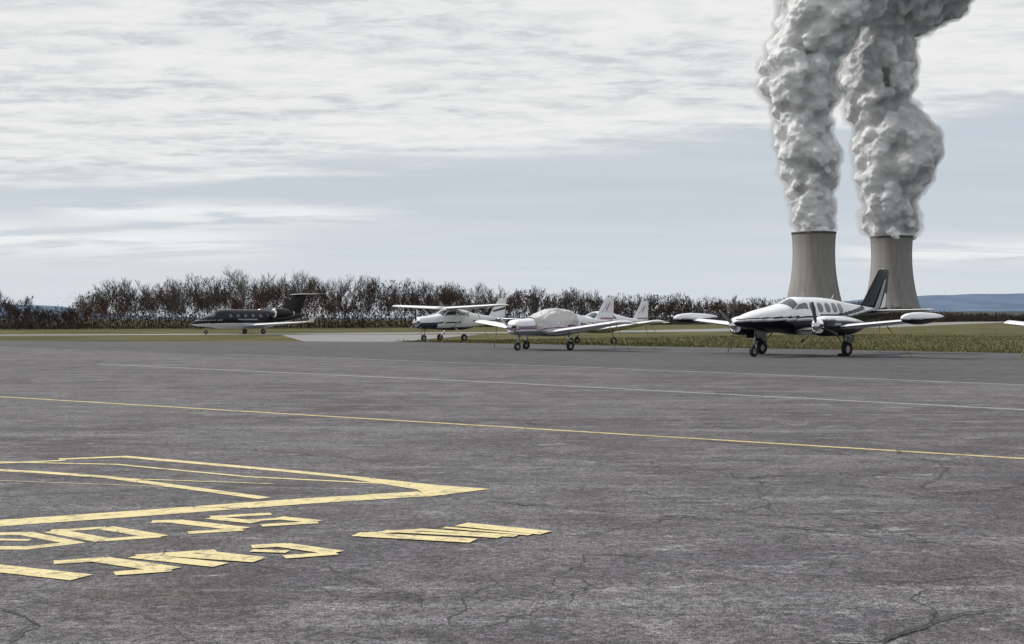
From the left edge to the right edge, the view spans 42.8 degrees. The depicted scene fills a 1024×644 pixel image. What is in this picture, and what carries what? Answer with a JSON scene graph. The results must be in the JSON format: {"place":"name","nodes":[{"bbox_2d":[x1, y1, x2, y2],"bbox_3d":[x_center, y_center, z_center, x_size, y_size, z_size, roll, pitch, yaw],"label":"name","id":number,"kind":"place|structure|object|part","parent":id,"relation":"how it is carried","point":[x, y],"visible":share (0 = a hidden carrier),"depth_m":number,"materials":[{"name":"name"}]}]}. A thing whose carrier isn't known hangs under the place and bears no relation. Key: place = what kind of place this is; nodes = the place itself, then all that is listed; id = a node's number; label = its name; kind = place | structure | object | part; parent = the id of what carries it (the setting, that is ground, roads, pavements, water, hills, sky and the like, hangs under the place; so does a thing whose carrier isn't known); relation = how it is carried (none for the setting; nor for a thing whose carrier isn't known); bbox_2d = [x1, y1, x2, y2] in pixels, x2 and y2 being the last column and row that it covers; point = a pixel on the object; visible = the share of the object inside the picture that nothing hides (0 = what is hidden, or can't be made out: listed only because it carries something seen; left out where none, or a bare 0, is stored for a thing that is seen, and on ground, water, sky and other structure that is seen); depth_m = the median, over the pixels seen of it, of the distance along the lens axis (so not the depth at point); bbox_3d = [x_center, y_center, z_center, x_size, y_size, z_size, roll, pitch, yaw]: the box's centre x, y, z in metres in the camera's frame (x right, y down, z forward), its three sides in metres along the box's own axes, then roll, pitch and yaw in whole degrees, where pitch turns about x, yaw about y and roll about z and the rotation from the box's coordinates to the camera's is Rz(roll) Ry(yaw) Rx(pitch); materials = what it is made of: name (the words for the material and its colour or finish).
{"place":"outdoors","nodes":[
{"label":"outdoors","id":0,"kind":"place"},
{"bbox_2d":[0,341,1023,643],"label":"apron pavement","id":1,"kind":"structure","parent":0,"point":[562,581],"depth_m":11.70,"materials":[{"name":"grey asphalt"}]},
{"bbox_2d":[0,456,425,525],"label":"yellow bay marking","id":2,"kind":"object","parent":1,"relation":"on","point":[66,518],"visible":1,"depth_m":11.28,"materials":[{"name":"paint"}]},
{"bbox_2d":[0,513,549,579],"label":"yellow stand lettering","id":3,"kind":"object","parent":1,"relation":"on","point":[145,567],"visible":1,"depth_m":9.10,"materials":[{"name":"paint"}]},
{"bbox_2d":[354,477,484,496],"bbox_3d":[-1.016,1.512,12.139,0.740,0.001,1.574,0,0,-44],"label":"yellow bay marking tip","id":4,"kind":"object","parent":1,"relation":"on","point":[428,490],"visible":1,"depth_m":11.94,"materials":[{"name":"yellow paint"}]},
{"bbox_2d":[0,396,1023,458],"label":"yellow taxi line","id":5,"kind":"object","parent":1,"relation":"on","point":[560,430],"visible":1,"depth_m":17.87,"materials":[{"name":"paint"}]},
{"bbox_2d":[1,417,1023,642],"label":"pavement cracks","id":6,"kind":"object","parent":1,"relation":"on","point":[890,636],"visible":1,"depth_m":9.43,"materials":[{"name":"black asphalt"}]},
{"bbox_2d":[475,297,640,350],"bbox_3d":[2.512,0.066,64.663,7.420,2.626,10.374,0,0,-41],"label":"wing airplane","id":7,"kind":"object","parent":1,"relation":"on","point":[555,322],"visible":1,"depth_m":63.37,"materials":[{"name":"white paint"}]},
{"bbox_2d":[105,354,1023,409],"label":"white apron line","id":8,"kind":"object","parent":1,"relation":"on","point":[636,389],"visible":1,"depth_m":32.03,"materials":[{"name":"paint"}]},
{"bbox_2d":[673,268,943,356],"bbox_3d":[12.965,-0.505,55.488,11.124,3.825,11.783,0,0,-42],"label":"twin engine airplane","id":9,"kind":"object","parent":1,"relation":"on","point":[807,316],"visible":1,"depth_m":53.45,"materials":[{"name":"white paint"}]},
{"bbox_3d":[9.703,0.504,52.879,0.721,0.309,0.072,0,0,-42],"label":"nose gear door","id":10,"kind":"part","parent":9,"relation":"part of","materials":[{"name":"black paint"}]},
{"bbox_3d":[10.027,0.505,52.520,0.721,0.309,0.072,0,0,-42],"label":"nose gear door","id":11,"kind":"part","parent":9,"relation":"part of","materials":[{"name":"black paint"}]},
{"bbox_3d":[13.756,0.674,53.112,0.670,0.319,0.062,0,0,-42],"label":"gear door","id":12,"kind":"part","parent":9,"relation":"part of","materials":[{"name":"black paint"}]},
{"bbox_2d":[1004,320,1023,356],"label":"wing airplane","id":13,"kind":"object","parent":1,"relation":"on","point":[1015,323],"visible":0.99,"depth_m":51.52,"materials":[{"name":"white paint"}]},
{"bbox_2d":[0,319,1023,352],"bbox_3d":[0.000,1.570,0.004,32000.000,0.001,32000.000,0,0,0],"label":"ground","id":14,"kind":"structure","parent":0,"point":[987,329],"depth_m":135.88,"materials":[{"name":"green plant"}]},
{"bbox_2d":[20,295,33,326],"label":"bare tree","id":15,"kind":"object","parent":14,"relation":"on","point":[25,303],"visible":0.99,"depth_m":185.85,"materials":[{"name":"plant"}]},
{"bbox_2d":[165,280,184,328],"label":"bare tree","id":16,"kind":"object","parent":14,"relation":"on","point":[174,297],"visible":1,"depth_m":190.56,"materials":[{"name":"brown plant"}]},
{"bbox_2d":[49,289,353,328],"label":"budding shrubs","id":17,"kind":"object","parent":14,"relation":"on","point":[306,308],"visible":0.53,"depth_m":184.51,"materials":[{"name":"brown plant"}]},
{"bbox_2d":[223,265,252,328],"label":"bare tree","id":18,"kind":"object","parent":14,"relation":"on","point":[240,286],"visible":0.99,"depth_m":190.62,"materials":[{"name":"brown plant"}]},
{"bbox_2d":[299,277,332,326],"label":"bare tree","id":19,"kind":"object","parent":14,"relation":"on","point":[319,290],"visible":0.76,"depth_m":207.47,"materials":[{"name":"brown plant"}]},
{"bbox_2d":[283,334,478,341],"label":"taxiway connector","id":20,"kind":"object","parent":14,"relation":"on","point":[353,338],"visible":1,"depth_m":106.45,"materials":[{"name":"concrete"}]},
{"bbox_2d":[434,282,465,306],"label":"bare tree","id":21,"kind":"object","parent":14,"relation":"on","point":[449,296],"visible":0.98,"depth_m":225.72,"materials":[{"name":"plant"}]},
{"bbox_2d":[393,298,520,340],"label":"wing airplane","id":22,"kind":"object","parent":14,"relation":"on","point":[456,318],"visible":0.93,"depth_m":89.37,"materials":[{"name":"white paint"}]},
{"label":"door window","id":23,"kind":"part","parent":22,"relation":"part of","materials":[{"name":"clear glass"}]},
{"bbox_2d":[0,322,1002,335],"bbox_3d":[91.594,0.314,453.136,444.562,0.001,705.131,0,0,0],"label":"taxiway","id":24,"kind":"structure","parent":14,"relation":"on","point":[728,329],"depth_m":144.60,"materials":[{"name":"grey asphalt"}]},
{"bbox_2d":[191,293,323,333],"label":"business jet","id":25,"kind":"object","parent":24,"relation":"on","point":[287,312],"visible":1,"depth_m":129.56,"materials":[{"name":"black paint"}]},
{"bbox_2d":[0,271,1023,329],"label":"distant tree line","id":26,"kind":"object","parent":14,"relation":"on","point":[332,296],"visible":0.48,"depth_m":219.44,"materials":[{"name":"plant"}]},
{"bbox_2d":[0,276,1023,329],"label":"undergrowth","id":27,"kind":"object","parent":14,"relation":"on","point":[962,317],"visible":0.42,"depth_m":217.92,"materials":[{"name":"brown plant"}]},
{"bbox_2d":[563,286,586,311],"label":"bare tree","id":28,"kind":"object","parent":14,"relation":"on","point":[576,302],"visible":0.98,"depth_m":261.33,"materials":[{"name":"brown plant"}]},
{"bbox_2d":[549,301,669,343],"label":"wing airplane","id":29,"kind":"object","parent":14,"relation":"on","point":[641,316],"visible":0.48,"depth_m":78.98,"materials":[{"name":"white paint"}]},
{"bbox_2d":[722,294,738,316],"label":"bare tree","id":30,"kind":"object","parent":14,"relation":"on","point":[732,306],"visible":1,"depth_m":330.02,"materials":[{"name":"brown plant"}]},
{"bbox_2d":[787,231,841,301],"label":"cooling tower","id":31,"kind":"structure","parent":14,"relation":"on","point":[813,273],"depth_m":2266.23,"materials":[{"name":"concrete"}]},
{"bbox_2d":[757,0,889,231],"bbox_3d":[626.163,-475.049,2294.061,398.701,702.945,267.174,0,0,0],"label":"steam plume","id":32,"kind":"object","parent":31,"relation":"on","point":[810,43],"visible":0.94,"depth_m":2256.61,"materials":[{"name":"white"}]},
{"bbox_2d":[867,235,921,318],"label":"cooling tower","id":33,"kind":"structure","parent":14,"relation":"on","point":[893,256],"depth_m":2379.42,"materials":[{"name":"concrete"}]},
{"bbox_2d":[838,0,969,239],"bbox_3d":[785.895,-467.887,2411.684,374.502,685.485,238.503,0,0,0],"label":"steam plume","id":34,"kind":"object","parent":33,"relation":"on","point":[896,148],"visible":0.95,"depth_m":2368.44,"materials":[{"name":"white"}]},
{"bbox_2d":[0,293,1023,318],"bbox_3d":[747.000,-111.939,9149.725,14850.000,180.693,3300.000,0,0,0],"label":"hills","id":35,"kind":"structure","parent":0,"point":[977,302],"depth_m":8433.06,"materials":[{"name":"blue"}]},
{"bbox_2d":[0,0,1023,317],"label":"sky","id":36,"kind":"structure","parent":0,"point":[611,148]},
{"bbox_2d":[648,311,1023,318],"bbox_3d":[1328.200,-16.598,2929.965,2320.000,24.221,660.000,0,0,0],"label":"wooded ridge","id":37,"kind":"structure","parent":0,"point":[1018,313],"depth_m":2840.03,"materials":[{"name":"green plant"}]}
]}

